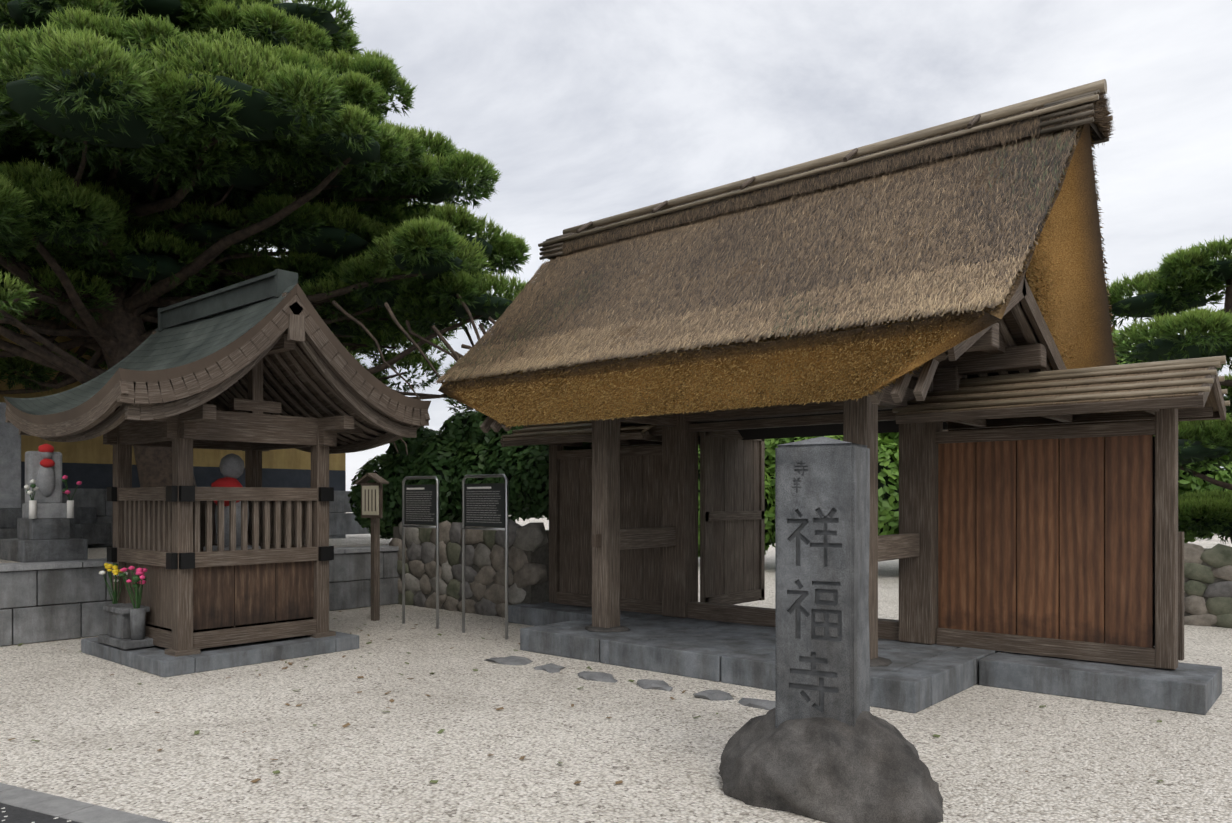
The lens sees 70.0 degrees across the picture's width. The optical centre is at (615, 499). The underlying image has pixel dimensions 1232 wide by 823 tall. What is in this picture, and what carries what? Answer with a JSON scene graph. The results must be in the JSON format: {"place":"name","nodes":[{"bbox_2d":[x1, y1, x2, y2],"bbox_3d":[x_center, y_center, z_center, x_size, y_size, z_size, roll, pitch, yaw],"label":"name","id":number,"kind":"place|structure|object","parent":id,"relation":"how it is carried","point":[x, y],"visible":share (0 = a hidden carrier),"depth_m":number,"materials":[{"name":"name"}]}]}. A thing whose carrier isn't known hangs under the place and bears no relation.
{"place":"outdoors","nodes":[
{"label":"outdoors","id":0,"kind":"place"},
{"bbox_2d":[0,803,78,822],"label":"asphalt road","id":1,"kind":"structure","parent":0,"point":[14,814],"depth_m":4.00,"materials":[{"name":"grey asphalt"}]},
{"bbox_2d":[1,808,70,822],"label":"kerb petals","id":2,"kind":"object","parent":1,"relation":"on","point":[32,822],"visible":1,"depth_m":3.99,"materials":[{"name":"plant"}]},
{"bbox_2d":[0,534,391,562],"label":"cemetery ground","id":3,"kind":"structure","parent":0,"point":[352,540],"depth_m":14.18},
{"bbox_2d":[0,402,110,562],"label":"cemetery monuments","id":4,"kind":"object","parent":3,"relation":"on","point":[44,523],"visible":0.96,"depth_m":9.45,"materials":[{"name":"stone"}]},
{"bbox_2d":[0,0,531,486],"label":"pine tree","id":5,"kind":"object","parent":3,"relation":"on","point":[296,76],"depth_m":10.11,"materials":[{"name":"green plant"}]},
{"bbox_2d":[348,410,591,539],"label":"hedge shrubs","id":6,"kind":"object","parent":3,"relation":"on","point":[456,450],"visible":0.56,"depth_m":12.12,"materials":[{"name":"green plant"}]},
{"bbox_2d":[0,512,1231,822],"bbox_3d":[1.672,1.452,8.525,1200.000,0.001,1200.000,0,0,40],"label":"gravel ground","id":7,"kind":"structure","parent":0,"point":[1000,756],"depth_m":5.32,"materials":[{"name":"beige gravel"}]},
{"bbox_2d":[0,783,170,822],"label":"road kerb","id":8,"kind":"structure","parent":7,"relation":"on","point":[55,806],"depth_m":4.10,"materials":[{"name":"concrete"}]},
{"bbox_2d":[0,257,369,547],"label":"building","id":9,"kind":"structure","parent":7,"relation":"on","point":[88,464],"depth_m":13.36,"materials":[{"name":"paint"}]},
{"bbox_2d":[0,545,399,645],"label":"stone block wall","id":10,"kind":"structure","parent":7,"relation":"on","point":[49,601],"depth_m":9.15,"materials":[{"name":"grey stone"}]},
{"bbox_2d":[81,630,358,676],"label":"shrine platform","id":11,"kind":"structure","parent":7,"relation":"on","point":[156,660],"depth_m":7.77,"materials":[{"name":"grey stone"}]},
{"bbox_2d":[98,563,154,649],"bbox_3d":[-4.421,0.946,7.931,0.751,0.722,0.270,0,0,40],"label":"shrine flower stand","id":12,"kind":"object","parent":11,"relation":"on","point":[126,625],"visible":1,"depth_m":7.77,"materials":[{"name":"grey stone"}]},
{"bbox_2d":[103,334,363,656],"bbox_3d":[-3.784,-0.053,8.446,2.500,2.750,2.200,0,0,40],"label":"wooden shrine","id":13,"kind":"object","parent":7,"relation":"on","point":[195,598],"visible":0.94,"depth_m":8.00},
{"bbox_2d":[3,269,430,453],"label":"shrine roof","id":14,"kind":"structure","parent":13,"relation":"on","point":[215,347],"depth_m":7.97,"materials":[{"name":"green metal"}]},
{"bbox_2d":[203,453,260,550],"bbox_3d":[-3.719,0.352,8.522,0.550,1.598,0.500,0,0,40],"label":"shrine jizo statue","id":15,"kind":"object","parent":13,"relation":"in","point":[231,466],"visible":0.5,"depth_m":8.41,"materials":[{"name":"stone"}]},
{"bbox_2d":[355,473,388,620],"bbox_3d":[-2.910,0.568,10.518,0.528,1.768,0.148,0,0,40],"label":"lantern post","id":16,"kind":"object","parent":7,"relation":"on","point":[372,501],"visible":1,"depth_m":10.51,"materials":[{"name":"wood"}]},
{"bbox_2d":[402,476,438,628],"bbox_3d":[-2.243,0.593,10.076,0.664,1.717,0.034,0,0,40],"label":"notice board","id":17,"kind":"object","parent":7,"relation":"on","point":[420,506],"visible":1,"depth_m":10.06,"materials":[{"name":"silver metal"}]},
{"bbox_2d":[389,519,548,617],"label":"rubble wall","id":18,"kind":"structure","parent":7,"relation":"on","point":[528,563],"depth_m":11.14,"materials":[{"name":"stone"}]},
{"bbox_2d":[462,474,507,638],"bbox_3d":[-1.398,0.593,9.355,0.724,1.717,0.034,0,0,40],"label":"notice board","id":19,"kind":"object","parent":7,"relation":"on","point":[485,506],"visible":1,"depth_m":9.34,"materials":[{"name":"silver metal"}]},
{"bbox_2d":[8,611,1162,783],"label":"fallen leaves","id":20,"kind":"object","parent":7,"relation":"on","point":[439,731],"visible":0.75,"depth_m":6.03,"materials":[{"name":"brown plant"}]},
{"bbox_2d":[485,656,774,709],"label":"stepping stones","id":21,"kind":"object","parent":7,"relation":"on","point":[715,695],"visible":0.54,"depth_m":6.82,"materials":[{"name":"grey stone"}]},
{"bbox_2d":[467,275,1066,659],"bbox_3d":[1.425,-0.498,8.236,4.640,3.480,3.451,0,0,40],"label":"timber gate","id":22,"kind":"object","parent":7,"relation":"on","point":[1018,337],"visible":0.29,"depth_m":8.38,"materials":[{"name":"brown wood"}]},
{"bbox_2d":[500,420,699,614],"bbox_3d":[-0.143,0.109,10.073,2.230,2.265,1.272,0,0,40],"label":"gate wing fence","id":23,"kind":"object","parent":22,"relation":"on","point":[570,527],"visible":0.6,"depth_m":10.01,"materials":[{"name":"brown wood"}]},
{"bbox_2d":[438,123,1115,439],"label":"thatched roof","id":24,"kind":"structure","parent":22,"relation":"on","point":[1085,299],"depth_m":6.80,"materials":[{"name":"brown wicker"}]},
{"bbox_2d":[437,128,1116,383],"bbox_3d":[1.320,-1.836,8.035,5.374,1.459,3.241,0,0,40],"label":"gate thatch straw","id":25,"kind":"object","parent":24,"relation":"on","point":[936,281],"visible":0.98,"depth_m":6.76,"materials":[{"name":"brown wicker"}]},
{"bbox_2d":[444,129,1074,382],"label":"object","id":26,"kind":"object","parent":25,"relation":"on","point":[1055,172],"visible":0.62,"depth_m":6.21,"materials":[{"name":"brown wicker"}]},
{"bbox_2d":[439,125,1117,426],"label":"thatch straw ends","id":27,"kind":"object","parent":24,"relation":"on","point":[606,411],"visible":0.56,"depth_m":6.72,"materials":[{"name":"brown wicker"}]},
{"bbox_2d":[541,91,1114,260],"bbox_3d":[1.406,-2.720,7.971,5.466,0.322,0.503,0,0,40],"label":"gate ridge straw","id":28,"kind":"object","parent":24,"relation":"on","point":[1102,122],"visible":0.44,"depth_m":7.22,"materials":[{"name":"brown wicker"}]},
{"bbox_2d":[538,79,1112,259],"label":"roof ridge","id":29,"kind":"structure","parent":28,"relation":"on","point":[1070,98],"depth_m":7.15,"materials":[{"name":"brown wood"}]},
{"bbox_2d":[698,432,898,556],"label":"bright shrubs","id":30,"kind":"object","parent":7,"relation":"on","point":[888,494],"visible":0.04,"depth_m":15.84,"materials":[{"name":"green plant"}]},
{"bbox_2d":[718,708,943,822],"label":"boulder base","id":31,"kind":"object","parent":7,"relation":"on","point":[869,767],"visible":0.81,"depth_m":4.06,"materials":[{"name":"grey stone"}]},
{"bbox_2d":[775,443,869,728],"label":"stone pillar","id":32,"kind":"structure","parent":31,"relation":"on","point":[822,538],"depth_m":4.25,"materials":[{"name":"stone"}]},
{"bbox_2d":[777,437,850,445],"bbox_3d":[1.030,-0.290,4.381,0.378,0.047,0.308,0,0,29],"label":"stone pillar top","id":33,"kind":"object","parent":32,"relation":"attached to","point":[822,440],"visible":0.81,"depth_m":4.30,"materials":[{"name":"grey stone"}]},
{"bbox_2d":[508,602,1221,714],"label":"gate platform","id":34,"kind":"structure","parent":7,"relation":"on","point":[914,677],"depth_m":6.87,"materials":[{"name":"grey stone"}]},
{"bbox_2d":[585,625,891,666],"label":"gate post base stones","id":35,"kind":"object","parent":34,"relation":"on","point":[879,662],"visible":0.5,"depth_m":8.25,"materials":[{"name":"grey stone"}]},
{"bbox_2d":[892,355,1229,669],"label":"wooden side wall","id":36,"kind":"structure","parent":34,"relation":"on","point":[1069,544],"depth_m":6.85,"materials":[{"name":"brown wood"}]},
{"bbox_2d":[698,328,1231,542],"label":"trees","id":37,"kind":"object","parent":7,"relation":"on","point":[1191,484],"depth_m":14.90,"materials":[{"name":"green plant"}]},
{"bbox_2d":[1184,543,1231,627],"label":"rubble wall","id":38,"kind":"structure","parent":7,"relation":"on","point":[1207,586],"depth_m":10.04,"materials":[{"name":"stone"}]},
{"bbox_2d":[43,0,1231,490],"label":"sky","id":39,"kind":"structure","parent":0,"point":[587,111],"materials":[{"name":"white"}]},
{"bbox_2d":[1059,235,1231,543],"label":"niwaki pine","id":40,"kind":"object","parent":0,"point":[1190,324],"depth_m":10.71,"materials":[{"name":"green plant"}]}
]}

